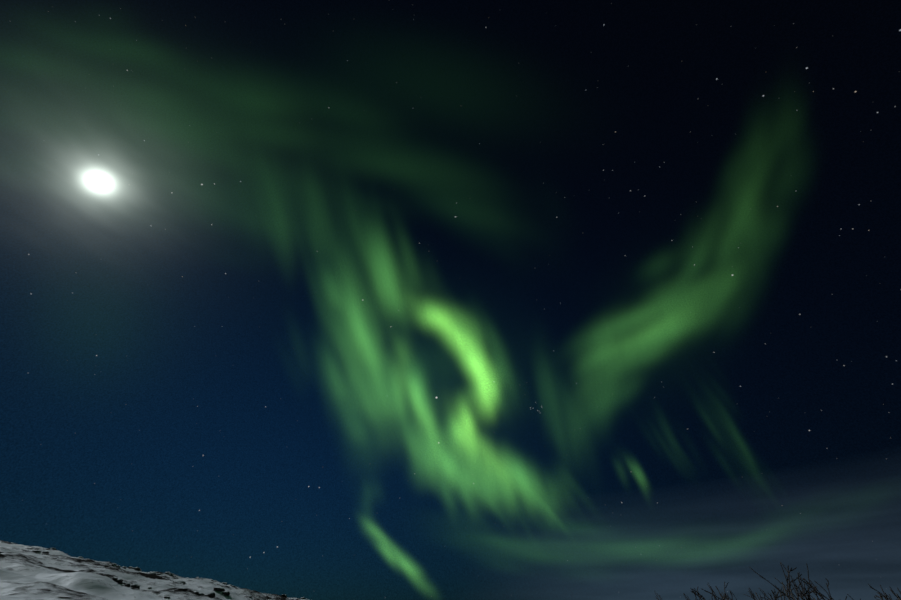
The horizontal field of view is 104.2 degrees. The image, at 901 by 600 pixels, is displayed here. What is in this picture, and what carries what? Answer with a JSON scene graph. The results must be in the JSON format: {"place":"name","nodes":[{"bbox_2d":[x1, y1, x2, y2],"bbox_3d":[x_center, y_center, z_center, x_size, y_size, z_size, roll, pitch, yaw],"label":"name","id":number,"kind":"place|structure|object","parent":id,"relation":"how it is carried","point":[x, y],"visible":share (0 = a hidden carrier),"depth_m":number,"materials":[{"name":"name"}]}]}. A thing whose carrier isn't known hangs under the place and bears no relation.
{"place":"outdoors","nodes":[
{"label":"outdoors","id":0,"kind":"place"},
{"bbox_2d":[0,540,309,599],"bbox_3d":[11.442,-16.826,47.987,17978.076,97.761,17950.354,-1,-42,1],"label":"snow terrain","id":1,"kind":"structure","parent":0,"point":[58,575],"depth_m":80.81,"materials":[{"name":"white snow"}]},
{"bbox_2d":[0,542,304,599],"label":"hill rocks","id":2,"kind":"object","parent":1,"relation":"on","point":[210,595],"visible":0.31,"depth_m":121.36,"materials":[{"name":"black stone"}]},
{"bbox_2d":[654,583,732,599],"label":"bare shrub","id":3,"kind":"object","parent":1,"relation":"on","point":[701,596],"visible":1,"depth_m":8.29,"materials":[{"name":"brown plant"}]},
{"bbox_2d":[702,582,791,599],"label":"bare shrub","id":4,"kind":"object","parent":1,"relation":"on","point":[776,596],"visible":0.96,"depth_m":8.91,"materials":[{"name":"brown plant"}]},
{"bbox_2d":[748,562,831,599],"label":"bare shrub","id":5,"kind":"object","parent":1,"relation":"on","point":[800,594],"visible":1,"depth_m":6.96,"materials":[{"name":"brown plant"}]},
{"bbox_2d":[801,578,900,599],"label":"bare shrub","id":6,"kind":"object","parent":1,"relation":"on","point":[886,595],"visible":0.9,"depth_m":7.15,"materials":[{"name":"brown plant"}]},
{"bbox_2d":[0,0,900,599],"label":"sky","id":7,"kind":"structure","parent":0,"point":[308,299],"materials":[{"name":"blue"}]}
]}

